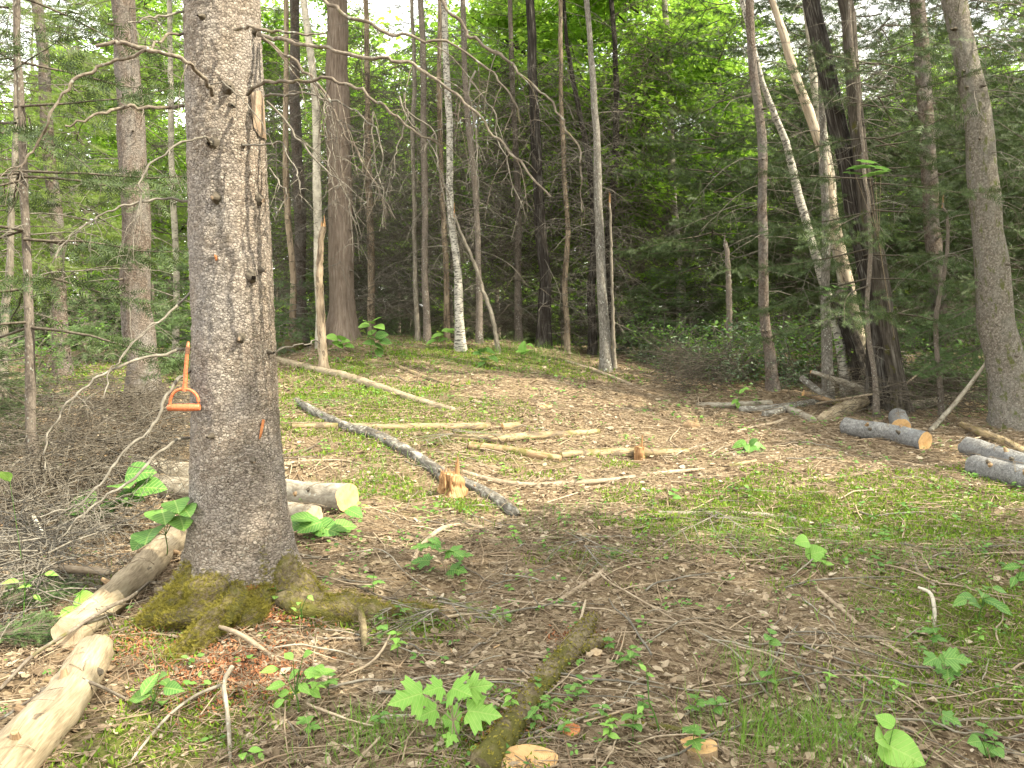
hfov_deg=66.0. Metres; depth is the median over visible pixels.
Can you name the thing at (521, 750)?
wood chunk
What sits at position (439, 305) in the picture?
tree
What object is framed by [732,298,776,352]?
fir sapling
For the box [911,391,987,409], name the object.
fallen log
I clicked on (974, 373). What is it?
shrub
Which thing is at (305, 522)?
hobblebush
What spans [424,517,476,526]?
dead stick
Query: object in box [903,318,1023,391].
shrub
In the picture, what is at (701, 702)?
leafy seedling
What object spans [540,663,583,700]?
dead stick
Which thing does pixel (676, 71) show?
maple tree
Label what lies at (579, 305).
fir sapling
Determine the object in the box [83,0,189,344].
spruce tree
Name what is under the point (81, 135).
spruce tree
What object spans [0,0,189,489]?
spruce tree
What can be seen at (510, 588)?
leafy seedling
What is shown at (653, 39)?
tree
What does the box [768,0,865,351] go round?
dead birch
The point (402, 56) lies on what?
maple tree
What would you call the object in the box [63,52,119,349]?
spruce tree
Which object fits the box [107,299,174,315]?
spruce bough
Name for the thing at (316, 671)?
leafy seedling
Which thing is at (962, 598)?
leafy seedling
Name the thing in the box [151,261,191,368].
fir sapling
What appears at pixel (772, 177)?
spruce tree
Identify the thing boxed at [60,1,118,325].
spruce tree
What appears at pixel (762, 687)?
dead stick
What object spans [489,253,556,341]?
spruce tree
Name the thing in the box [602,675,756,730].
dead stick
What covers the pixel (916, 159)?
spruce tree
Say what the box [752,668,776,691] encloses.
leafy seedling
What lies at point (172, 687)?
leafy seedling
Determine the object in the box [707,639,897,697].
dead stick
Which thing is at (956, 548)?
dead stick
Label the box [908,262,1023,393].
fir sapling
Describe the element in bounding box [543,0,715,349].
tree
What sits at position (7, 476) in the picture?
leafy seedling
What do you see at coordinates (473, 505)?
dead stick
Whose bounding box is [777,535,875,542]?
dead stick
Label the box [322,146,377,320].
dead pole
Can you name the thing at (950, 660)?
maple seedling
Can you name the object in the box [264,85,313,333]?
dead pole
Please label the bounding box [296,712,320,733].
leafy seedling
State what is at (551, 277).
spruce tree
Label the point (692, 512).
fallen log
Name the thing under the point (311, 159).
dead pole
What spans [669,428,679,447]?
dead stick
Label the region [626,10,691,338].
spruce tree
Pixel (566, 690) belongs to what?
ground cover
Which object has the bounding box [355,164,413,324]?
dead pole
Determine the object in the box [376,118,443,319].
dead pole
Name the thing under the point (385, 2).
sky
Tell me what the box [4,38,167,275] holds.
maple tree
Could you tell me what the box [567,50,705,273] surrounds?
maple tree
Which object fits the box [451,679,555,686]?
dead stick
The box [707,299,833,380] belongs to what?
shrub
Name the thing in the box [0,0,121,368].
spruce tree
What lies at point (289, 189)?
spruce tree
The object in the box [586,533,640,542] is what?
dead stick
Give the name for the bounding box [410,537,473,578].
maple seedling
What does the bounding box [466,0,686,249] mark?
maple tree
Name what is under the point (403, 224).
dead pole
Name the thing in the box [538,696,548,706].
leafy seedling
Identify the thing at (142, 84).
spruce tree
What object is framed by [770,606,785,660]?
dead stick
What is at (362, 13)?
spruce tree
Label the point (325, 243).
spruce tree
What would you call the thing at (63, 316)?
spruce tree
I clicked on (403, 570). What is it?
dead stick
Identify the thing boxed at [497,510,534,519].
dead stick
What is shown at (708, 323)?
fir sapling
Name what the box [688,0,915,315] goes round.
spruce tree
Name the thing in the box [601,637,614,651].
leafy seedling
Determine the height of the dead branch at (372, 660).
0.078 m
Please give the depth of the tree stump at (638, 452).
7.22 m
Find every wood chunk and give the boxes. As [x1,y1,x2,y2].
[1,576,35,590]
[501,744,558,767]
[539,405,551,409]
[562,723,580,740]
[590,648,602,658]
[680,736,717,761]
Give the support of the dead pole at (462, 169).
on the forest floor
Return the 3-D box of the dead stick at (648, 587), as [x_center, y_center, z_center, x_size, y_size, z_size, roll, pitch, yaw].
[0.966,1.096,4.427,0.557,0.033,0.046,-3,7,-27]
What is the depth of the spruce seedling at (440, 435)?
7.41 m
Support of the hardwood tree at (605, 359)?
on the forest floor
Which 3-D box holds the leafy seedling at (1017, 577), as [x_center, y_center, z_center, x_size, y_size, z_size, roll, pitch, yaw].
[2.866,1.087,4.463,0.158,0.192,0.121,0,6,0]
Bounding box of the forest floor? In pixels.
[0,313,1023,767]
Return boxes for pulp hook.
[167,341,200,410]
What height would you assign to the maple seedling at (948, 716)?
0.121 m
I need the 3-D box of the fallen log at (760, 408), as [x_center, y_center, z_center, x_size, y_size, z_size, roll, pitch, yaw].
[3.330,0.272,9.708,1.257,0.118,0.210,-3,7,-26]
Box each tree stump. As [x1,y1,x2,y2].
[436,456,467,497]
[634,436,644,460]
[682,416,699,427]
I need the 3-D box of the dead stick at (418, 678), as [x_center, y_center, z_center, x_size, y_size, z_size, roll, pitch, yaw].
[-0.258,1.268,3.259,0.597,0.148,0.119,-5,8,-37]
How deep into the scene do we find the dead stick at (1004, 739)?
2.97 m
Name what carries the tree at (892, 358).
on the forest floor
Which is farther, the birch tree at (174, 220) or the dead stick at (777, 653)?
the birch tree at (174, 220)
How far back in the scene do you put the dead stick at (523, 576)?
4.43 m
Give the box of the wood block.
[501,421,520,430]
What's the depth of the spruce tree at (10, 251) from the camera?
9.43 m
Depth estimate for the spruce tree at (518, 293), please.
14.09 m
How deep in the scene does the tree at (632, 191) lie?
13.76 m
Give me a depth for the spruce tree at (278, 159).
20.58 m
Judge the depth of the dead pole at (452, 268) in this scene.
19.34 m
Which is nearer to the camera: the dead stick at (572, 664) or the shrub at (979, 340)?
the dead stick at (572, 664)
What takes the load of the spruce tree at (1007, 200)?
on the forest floor
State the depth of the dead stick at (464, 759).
2.68 m
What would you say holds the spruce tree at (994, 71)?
on the forest floor
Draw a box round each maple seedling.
[388,670,501,747]
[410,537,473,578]
[923,647,972,684]
[923,699,961,728]
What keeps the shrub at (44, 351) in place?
on the forest floor
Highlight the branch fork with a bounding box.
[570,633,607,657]
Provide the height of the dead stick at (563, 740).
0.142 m
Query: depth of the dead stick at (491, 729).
2.84 m
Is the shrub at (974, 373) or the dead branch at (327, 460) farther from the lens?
the shrub at (974, 373)
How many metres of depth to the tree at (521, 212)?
13.44 m
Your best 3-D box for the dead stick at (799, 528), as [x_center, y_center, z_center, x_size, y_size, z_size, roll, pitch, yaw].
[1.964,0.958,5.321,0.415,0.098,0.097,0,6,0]
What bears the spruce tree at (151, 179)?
on the forest floor
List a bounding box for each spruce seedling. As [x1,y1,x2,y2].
[356,600,438,624]
[374,596,513,642]
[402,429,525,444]
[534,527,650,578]
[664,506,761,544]
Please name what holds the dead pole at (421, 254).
on the forest floor
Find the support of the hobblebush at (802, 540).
on the forest floor
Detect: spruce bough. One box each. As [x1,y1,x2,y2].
[0,369,38,412]
[0,399,38,451]
[0,571,80,608]
[0,608,58,649]
[60,321,108,348]
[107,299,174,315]
[153,314,190,345]
[160,347,190,377]
[900,303,977,346]
[911,346,984,377]
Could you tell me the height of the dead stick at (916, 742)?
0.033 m
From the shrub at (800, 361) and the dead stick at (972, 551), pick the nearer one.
the dead stick at (972, 551)
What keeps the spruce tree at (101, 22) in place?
on the forest floor
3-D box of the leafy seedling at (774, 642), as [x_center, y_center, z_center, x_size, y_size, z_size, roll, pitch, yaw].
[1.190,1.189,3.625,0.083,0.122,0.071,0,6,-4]
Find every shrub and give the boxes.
[8,307,108,384]
[48,303,159,360]
[611,319,655,353]
[619,308,704,363]
[623,336,665,363]
[637,314,735,371]
[644,335,696,367]
[663,342,701,373]
[667,319,786,380]
[671,326,750,375]
[686,313,782,373]
[686,316,792,384]
[694,334,762,384]
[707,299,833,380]
[715,309,834,382]
[724,311,816,379]
[735,313,832,377]
[750,316,837,385]
[755,356,811,389]
[757,313,852,385]
[784,298,927,368]
[791,329,864,368]
[800,346,849,380]
[818,313,933,365]
[900,335,969,395]
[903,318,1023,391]
[927,310,1023,372]
[942,343,987,397]
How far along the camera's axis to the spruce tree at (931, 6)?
16.51 m
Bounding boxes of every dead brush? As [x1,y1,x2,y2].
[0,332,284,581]
[606,316,1002,432]
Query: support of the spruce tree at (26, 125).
on the forest floor
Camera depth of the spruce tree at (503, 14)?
15.12 m
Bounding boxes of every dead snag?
[315,216,329,367]
[723,234,732,371]
[830,286,865,395]
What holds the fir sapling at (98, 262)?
on the forest floor
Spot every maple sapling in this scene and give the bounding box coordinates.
[818,284,852,363]
[843,159,894,337]
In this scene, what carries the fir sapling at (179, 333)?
on the forest floor
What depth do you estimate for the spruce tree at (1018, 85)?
12.44 m
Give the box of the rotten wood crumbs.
[57,605,621,744]
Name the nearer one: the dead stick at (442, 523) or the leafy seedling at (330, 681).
the leafy seedling at (330, 681)
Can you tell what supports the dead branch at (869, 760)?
on the forest floor
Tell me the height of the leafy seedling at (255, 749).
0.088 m
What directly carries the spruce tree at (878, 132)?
on the forest floor
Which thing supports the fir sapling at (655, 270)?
on the forest floor
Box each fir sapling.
[0,304,64,414]
[0,334,75,449]
[9,324,45,351]
[38,291,125,369]
[68,255,125,365]
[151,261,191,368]
[156,308,190,349]
[273,269,327,349]
[274,293,314,356]
[359,285,406,335]
[385,297,414,334]
[393,321,413,335]
[410,299,442,334]
[451,287,502,339]
[555,271,598,350]
[596,272,666,353]
[616,296,649,353]
[619,295,681,363]
[623,249,714,361]
[657,221,744,360]
[692,298,724,350]
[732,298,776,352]
[856,311,959,408]
[895,270,958,391]
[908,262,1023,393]
[910,316,987,413]
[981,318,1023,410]
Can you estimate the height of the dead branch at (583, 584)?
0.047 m
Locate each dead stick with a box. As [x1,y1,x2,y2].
[269,631,387,660]
[275,654,345,668]
[282,568,427,629]
[283,441,323,455]
[284,453,328,458]
[287,720,310,761]
[292,615,462,641]
[299,549,374,557]
[301,557,329,559]
[306,571,409,589]
[306,702,372,725]
[311,575,403,582]
[313,533,414,542]
[326,629,442,656]
[327,677,416,688]
[341,576,440,614]
[353,736,380,767]
[354,685,481,738]
[356,480,403,485]
[357,587,486,639]
[366,431,442,444]
[368,505,415,522]
[368,609,492,635]
[373,547,439,596]
[376,604,491,633]
[378,655,501,694]
[380,511,417,542]
[381,690,455,712]
[384,616,417,637]
[386,375,421,382]
[398,753,595,760]
[400,518,495,533]
[400,639,442,655]
[404,460,427,468]
[411,525,500,532]
[415,681,523,737]
[420,679,532,715]
[422,678,544,717]
[423,724,466,736]
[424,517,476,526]
[426,680,588,742]
[431,451,492,471]
[432,518,468,525]
[432,669,525,703]
[436,567,505,609]
[437,675,514,681]
[438,505,499,511]
[442,463,481,466]
[447,588,535,616]
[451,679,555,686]
[455,659,551,735]
[457,561,495,583]
[459,625,508,657]
[460,442,507,454]
[463,681,661,709]
[466,561,563,594]
[472,515,527,527]
[473,568,603,618]
[490,566,506,607]
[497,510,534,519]
[497,648,617,668]
[500,573,557,581]
[504,599,670,625]
[505,650,547,658]
[507,668,662,688]
[518,736,641,745]
[520,580,580,611]
[521,668,673,705]
[521,676,643,735]
[521,724,555,733]
[526,536,614,543]
[530,499,627,506]
[537,710,577,716]
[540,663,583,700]
[546,481,611,502]
[552,379,596,389]
[553,712,578,767]
[570,529,634,556]
[577,561,618,585]
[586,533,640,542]
[594,726,627,756]
[599,499,657,517]
[600,573,697,633]
[600,730,616,767]
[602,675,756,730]
[604,550,683,575]
[609,594,652,655]
[610,670,709,691]
[614,589,738,632]
[631,618,762,632]
[636,733,811,743]
[638,608,686,613]
[640,516,761,522]
[645,571,724,590]
[645,618,709,642]
[650,604,780,661]
[656,527,685,550]
[657,707,793,760]
[664,441,714,456]
[664,568,791,582]
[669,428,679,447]
[671,480,711,485]
[672,496,728,512]
[672,688,771,720]
[693,629,771,698]
[698,525,741,558]
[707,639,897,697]
[708,519,770,556]
[709,556,806,567]
[712,434,748,455]
[716,536,764,561]
[717,546,775,552]
[720,451,764,457]
[720,669,893,704]
[722,636,872,655]
[728,642,847,695]
[739,488,830,493]
[744,611,804,644]
[766,623,817,670]
[770,534,855,541]
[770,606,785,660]
[775,688,971,767]
[777,521,832,533]
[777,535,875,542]
[781,541,915,552]
[784,576,903,587]
[786,457,843,458]
[788,528,895,533]
[790,558,812,577]
[793,631,882,639]
[793,657,866,767]
[796,441,839,448]
[796,662,906,703]
[797,480,895,494]
[801,597,835,630]
[803,645,971,695]
[806,668,819,736]
[809,627,954,689]
[820,675,987,767]
[833,674,929,685]
[834,698,939,715]
[835,520,927,530]
[835,685,1012,707]
[837,487,899,498]
[856,672,938,717]
[859,559,1023,600]
[859,582,906,595]
[860,511,963,515]
[863,651,974,672]
[865,624,948,641]
[872,639,973,649]
[874,714,1023,736]
[882,541,934,569]
[887,559,976,572]
[900,542,1023,549]
[906,546,931,570]
[913,739,954,764]
[916,539,1012,560]
[931,715,1023,724]
[931,756,960,767]
[945,720,1023,741]
[950,568,972,578]
[955,698,1023,708]
[957,666,968,725]
[964,655,1023,663]
[979,735,1023,739]
[985,739,1023,754]
[989,580,1004,647]
[1003,552,1023,553]
[1004,642,1023,671]
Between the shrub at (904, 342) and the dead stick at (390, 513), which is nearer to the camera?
the dead stick at (390, 513)
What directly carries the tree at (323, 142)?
on the forest floor
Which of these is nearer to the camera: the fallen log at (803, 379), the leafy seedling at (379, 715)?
the leafy seedling at (379, 715)
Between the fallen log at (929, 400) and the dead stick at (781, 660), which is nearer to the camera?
the dead stick at (781, 660)
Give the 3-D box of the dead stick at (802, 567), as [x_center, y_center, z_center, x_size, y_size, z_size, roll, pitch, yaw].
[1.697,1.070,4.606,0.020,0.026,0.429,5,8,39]
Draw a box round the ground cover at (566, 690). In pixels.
[0,332,1023,767]
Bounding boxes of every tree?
[0,0,79,329]
[0,0,114,377]
[0,0,116,400]
[0,0,120,333]
[0,0,120,343]
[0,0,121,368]
[0,0,188,359]
[0,0,189,413]
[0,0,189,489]
[0,0,592,662]
[0,65,88,367]
[0,90,36,341]
[0,93,118,320]
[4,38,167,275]
[6,0,164,351]
[24,0,185,331]
[30,0,188,303]
[31,9,188,337]
[48,0,113,325]
[48,3,145,337]
[58,58,187,303]
[60,0,187,330]
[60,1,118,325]
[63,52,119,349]
[80,121,118,342]
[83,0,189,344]
[93,0,187,254]
[105,1,187,346]
[120,0,189,339]
[138,0,190,347]
[155,14,189,311]
[157,7,271,333]
[165,108,304,286]
[167,0,179,355]
[260,0,310,336]
[260,0,411,260]
[261,0,313,330]
[261,0,357,331]
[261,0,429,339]
[263,11,327,336]
[265,0,363,342]
[265,99,282,338]
[266,0,434,346]
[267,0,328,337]
[267,0,419,267]
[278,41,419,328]
[292,116,375,333]
[308,0,427,330]
[310,3,431,318]
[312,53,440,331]
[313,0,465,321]
[321,44,436,270]
[322,0,403,334]
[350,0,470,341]
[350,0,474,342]
[355,0,419,334]
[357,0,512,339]
[376,85,469,286]
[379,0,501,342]
[380,0,585,302]
[382,0,441,334]
[382,66,422,334]
[382,150,454,334]
[389,68,438,333]
[391,79,450,336]
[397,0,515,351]
[397,0,558,258]
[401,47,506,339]
[407,0,649,226]
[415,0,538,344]
[418,0,474,337]
[432,27,524,334]
[451,0,565,336]
[451,104,503,336]
[458,0,570,342]
[460,0,619,349]
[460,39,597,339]
[463,129,513,337]
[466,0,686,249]
[466,158,580,290]
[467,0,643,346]
[470,3,563,330]
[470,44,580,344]
[473,5,697,242]
[486,9,583,339]
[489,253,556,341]
[491,57,562,338]
[492,33,576,334]
[493,0,757,303]
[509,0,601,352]
[513,67,586,341]
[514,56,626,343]
[522,51,590,345]
[538,0,612,355]
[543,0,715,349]
[552,0,650,371]
[560,19,664,342]
[565,0,770,259]
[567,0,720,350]
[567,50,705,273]
[572,16,646,345]
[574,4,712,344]
[576,0,653,329]
[605,0,714,347]
[608,0,819,335]
[624,9,797,267]
[625,0,773,261]
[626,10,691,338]
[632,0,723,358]
[637,48,743,334]
[655,120,702,320]
[661,0,858,391]
[671,81,806,322]
[679,0,839,343]
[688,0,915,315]
[694,258,742,336]
[696,7,841,323]
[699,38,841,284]
[710,0,894,344]
[721,2,833,334]
[724,0,891,360]
[725,1,780,350]
[732,34,820,333]
[733,2,812,345]
[733,78,862,285]
[734,0,1023,417]
[735,0,851,397]
[748,0,961,322]
[750,16,927,398]
[757,7,845,342]
[786,1,973,315]
[789,0,960,413]
[793,0,948,368]
[800,0,1023,342]
[801,3,851,380]
[802,0,941,411]
[804,0,1023,430]
[808,0,1023,389]
[813,0,909,334]
[821,0,913,279]
[838,2,968,323]
[840,29,886,266]
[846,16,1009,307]
[857,0,1023,347]
[862,23,906,129]
[866,0,954,343]
[873,1,1022,338]
[873,32,1015,325]
[884,0,1023,334]
[885,14,966,344]
[890,0,1023,304]
[892,0,1023,334]
[894,0,1008,345]
[896,3,1017,353]
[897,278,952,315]
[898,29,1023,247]
[904,0,1023,326]
[918,79,1017,339]
[947,27,1023,306]
[954,9,1023,337]
[969,13,1023,321]
[977,0,1022,106]
[1000,99,1023,282]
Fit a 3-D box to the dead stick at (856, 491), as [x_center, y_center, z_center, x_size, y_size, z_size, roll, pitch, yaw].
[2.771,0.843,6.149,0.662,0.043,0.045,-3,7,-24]
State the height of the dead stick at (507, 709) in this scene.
0.038 m
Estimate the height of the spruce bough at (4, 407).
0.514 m
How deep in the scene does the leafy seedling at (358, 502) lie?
5.32 m
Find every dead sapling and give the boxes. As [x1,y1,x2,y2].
[454,203,500,352]
[609,197,633,368]
[926,194,973,416]
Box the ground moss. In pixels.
[9,337,1023,767]
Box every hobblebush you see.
[59,461,167,526]
[60,586,92,616]
[130,496,196,554]
[291,505,362,536]
[326,333,353,351]
[358,317,384,352]
[362,331,391,356]
[426,328,454,345]
[473,347,497,366]
[516,341,532,357]
[732,438,765,452]
[794,534,826,562]
[875,713,925,767]
[967,734,1004,757]
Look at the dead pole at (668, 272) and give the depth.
21.40 m
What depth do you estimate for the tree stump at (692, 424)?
8.37 m
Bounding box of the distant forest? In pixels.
[0,0,1023,352]
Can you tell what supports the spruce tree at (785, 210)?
on the forest floor
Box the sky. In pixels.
[0,0,1023,306]
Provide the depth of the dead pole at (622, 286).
17.04 m
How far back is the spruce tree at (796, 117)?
20.55 m
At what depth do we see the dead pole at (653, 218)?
16.26 m
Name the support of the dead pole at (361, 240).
on the forest floor
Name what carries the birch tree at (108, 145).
on the forest floor
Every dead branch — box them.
[0,564,110,576]
[0,581,150,689]
[0,677,125,720]
[32,514,52,549]
[62,435,189,465]
[128,683,221,764]
[218,625,280,662]
[221,665,234,766]
[284,459,360,464]
[341,634,390,677]
[357,606,369,650]
[366,714,408,719]
[394,363,461,387]
[411,523,496,560]
[443,599,586,667]
[462,468,704,487]
[546,556,624,609]
[563,710,761,746]
[565,359,645,391]
[727,459,756,466]
[731,417,787,432]
[770,427,842,442]
[788,707,876,767]
[800,468,884,480]
[814,586,943,683]
[816,362,930,404]
[904,541,934,585]
[918,586,936,624]
[928,362,984,431]
[959,420,1023,451]
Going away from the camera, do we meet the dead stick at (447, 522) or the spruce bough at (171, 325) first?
the dead stick at (447, 522)
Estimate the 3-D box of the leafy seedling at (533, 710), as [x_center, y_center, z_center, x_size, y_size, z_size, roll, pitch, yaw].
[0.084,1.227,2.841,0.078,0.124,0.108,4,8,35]
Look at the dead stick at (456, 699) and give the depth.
3.08 m
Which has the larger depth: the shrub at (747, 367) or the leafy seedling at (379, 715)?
the shrub at (747, 367)
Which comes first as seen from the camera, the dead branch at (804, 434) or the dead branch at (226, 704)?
the dead branch at (226, 704)
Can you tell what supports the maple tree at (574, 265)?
on the forest floor
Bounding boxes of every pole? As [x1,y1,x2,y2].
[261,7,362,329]
[261,20,313,338]
[263,84,313,324]
[264,35,381,331]
[264,75,381,336]
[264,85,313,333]
[265,89,313,314]
[270,95,376,331]
[271,193,314,296]
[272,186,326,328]
[277,158,328,320]
[287,136,366,330]
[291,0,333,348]
[294,53,408,333]
[305,36,432,334]
[306,103,399,329]
[309,0,421,333]
[309,149,381,332]
[311,123,411,323]
[322,125,408,333]
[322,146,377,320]
[327,173,379,316]
[350,43,428,322]
[350,67,434,317]
[350,83,437,314]
[352,149,406,327]
[353,169,401,334]
[354,154,430,316]
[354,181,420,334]
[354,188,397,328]
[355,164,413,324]
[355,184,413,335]
[360,146,431,331]
[366,120,437,330]
[366,133,433,318]
[369,138,443,328]
[372,31,508,324]
[374,66,469,333]
[375,57,469,316]
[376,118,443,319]
[379,7,498,318]
[381,166,437,331]
[387,152,460,325]
[387,164,452,335]
[389,135,451,333]
[392,150,464,335]
[397,114,478,333]
[397,166,461,328]
[403,50,512,330]
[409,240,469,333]
[410,96,528,339]
[411,149,466,325]
[418,126,512,337]
[418,131,514,334]
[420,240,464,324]
[428,168,474,328]
[431,29,586,335]
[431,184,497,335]
[433,99,514,326]
[434,105,512,323]
[437,93,528,332]
[438,108,520,319]
[439,131,510,320]
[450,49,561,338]
[455,128,557,337]
[456,64,551,320]
[457,66,530,328]
[458,158,536,336]
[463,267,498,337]
[464,121,536,331]
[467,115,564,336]
[471,151,535,333]
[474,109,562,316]
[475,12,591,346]
[481,172,538,336]
[481,180,524,332]
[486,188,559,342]
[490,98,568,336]
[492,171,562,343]
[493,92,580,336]
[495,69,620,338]
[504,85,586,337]
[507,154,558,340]
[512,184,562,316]
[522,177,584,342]
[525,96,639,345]
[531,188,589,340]
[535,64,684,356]
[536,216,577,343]
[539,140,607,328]
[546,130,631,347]
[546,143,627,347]
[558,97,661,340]
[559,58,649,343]
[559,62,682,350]
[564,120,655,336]
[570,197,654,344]
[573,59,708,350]
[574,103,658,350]
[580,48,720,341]
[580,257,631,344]
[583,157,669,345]
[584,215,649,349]
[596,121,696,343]
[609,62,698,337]
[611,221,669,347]
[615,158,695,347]
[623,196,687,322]
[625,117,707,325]
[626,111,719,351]
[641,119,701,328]
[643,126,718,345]
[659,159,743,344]
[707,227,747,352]
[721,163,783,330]
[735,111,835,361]
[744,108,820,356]
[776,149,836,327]
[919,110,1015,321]
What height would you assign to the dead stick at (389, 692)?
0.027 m
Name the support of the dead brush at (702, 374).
on the forest floor
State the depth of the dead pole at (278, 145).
15.54 m
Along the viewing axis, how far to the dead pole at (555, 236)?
16.60 m
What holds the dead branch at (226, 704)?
on the forest floor
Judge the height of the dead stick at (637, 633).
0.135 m
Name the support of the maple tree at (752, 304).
on the forest floor
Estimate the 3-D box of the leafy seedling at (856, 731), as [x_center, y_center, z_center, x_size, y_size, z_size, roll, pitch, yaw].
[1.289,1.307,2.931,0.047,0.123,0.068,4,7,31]
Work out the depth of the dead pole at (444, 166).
13.61 m
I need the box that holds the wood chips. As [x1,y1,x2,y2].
[1,383,1023,765]
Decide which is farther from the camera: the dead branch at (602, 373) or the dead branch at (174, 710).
the dead branch at (602, 373)
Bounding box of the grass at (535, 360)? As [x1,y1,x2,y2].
[41,332,1023,767]
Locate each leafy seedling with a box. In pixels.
[0,471,57,617]
[129,671,184,711]
[238,746,263,762]
[260,649,335,712]
[292,595,313,622]
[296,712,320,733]
[306,676,325,703]
[318,672,338,695]
[357,501,367,518]
[362,575,384,591]
[370,711,390,731]
[376,624,387,637]
[387,630,406,656]
[392,605,410,617]
[404,562,417,573]
[491,605,512,621]
[502,688,519,706]
[504,584,514,590]
[508,525,519,540]
[524,706,543,730]
[534,677,541,687]
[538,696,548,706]
[542,695,565,717]
[557,721,572,734]
[568,682,588,699]
[591,704,609,715]
[600,719,620,738]
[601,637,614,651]
[605,716,618,741]
[609,651,630,668]
[617,711,643,743]
[625,645,639,664]
[633,695,653,713]
[637,664,659,733]
[669,488,681,498]
[682,721,705,750]
[684,693,711,718]
[708,696,726,713]
[730,387,749,409]
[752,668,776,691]
[763,629,781,649]
[816,552,833,571]
[817,671,838,686]
[852,722,863,738]
[877,531,890,540]
[882,678,907,700]
[914,642,926,651]
[921,623,947,646]
[952,585,1012,618]
[971,721,1001,741]
[973,626,986,642]
[986,735,1004,748]
[1002,560,1023,587]
[1012,684,1023,695]
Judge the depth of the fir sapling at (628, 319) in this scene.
29.17 m
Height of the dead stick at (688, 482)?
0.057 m
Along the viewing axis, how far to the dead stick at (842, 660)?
3.38 m
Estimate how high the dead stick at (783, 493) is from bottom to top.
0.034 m
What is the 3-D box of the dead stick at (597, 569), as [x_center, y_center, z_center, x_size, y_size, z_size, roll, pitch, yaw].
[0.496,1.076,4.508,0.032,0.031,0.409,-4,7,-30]
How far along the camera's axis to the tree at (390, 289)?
14.24 m
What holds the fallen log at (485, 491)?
on the forest floor
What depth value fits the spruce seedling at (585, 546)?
4.71 m
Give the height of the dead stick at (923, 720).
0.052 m
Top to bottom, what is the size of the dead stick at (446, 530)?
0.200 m
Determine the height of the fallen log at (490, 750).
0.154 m
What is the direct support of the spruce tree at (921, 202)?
on the forest floor
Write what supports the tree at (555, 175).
on the forest floor
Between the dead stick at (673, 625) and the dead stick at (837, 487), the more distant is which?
the dead stick at (837, 487)
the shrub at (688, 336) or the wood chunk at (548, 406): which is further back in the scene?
the shrub at (688, 336)
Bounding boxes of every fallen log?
[0,634,113,767]
[51,527,186,647]
[128,454,358,511]
[152,473,322,518]
[276,357,455,409]
[277,337,307,353]
[291,422,490,430]
[293,398,446,479]
[449,429,599,442]
[462,476,519,517]
[465,611,599,767]
[467,440,561,461]
[559,447,689,458]
[658,511,879,531]
[696,400,772,407]
[738,399,819,412]
[761,406,786,416]
[783,405,816,422]
[799,375,832,405]
[802,390,841,404]
[810,370,864,389]
[817,397,869,421]
[839,417,931,448]
[888,408,910,427]
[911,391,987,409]
[958,437,1023,464]
[965,455,1023,489]
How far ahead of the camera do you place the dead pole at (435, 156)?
13.87 m

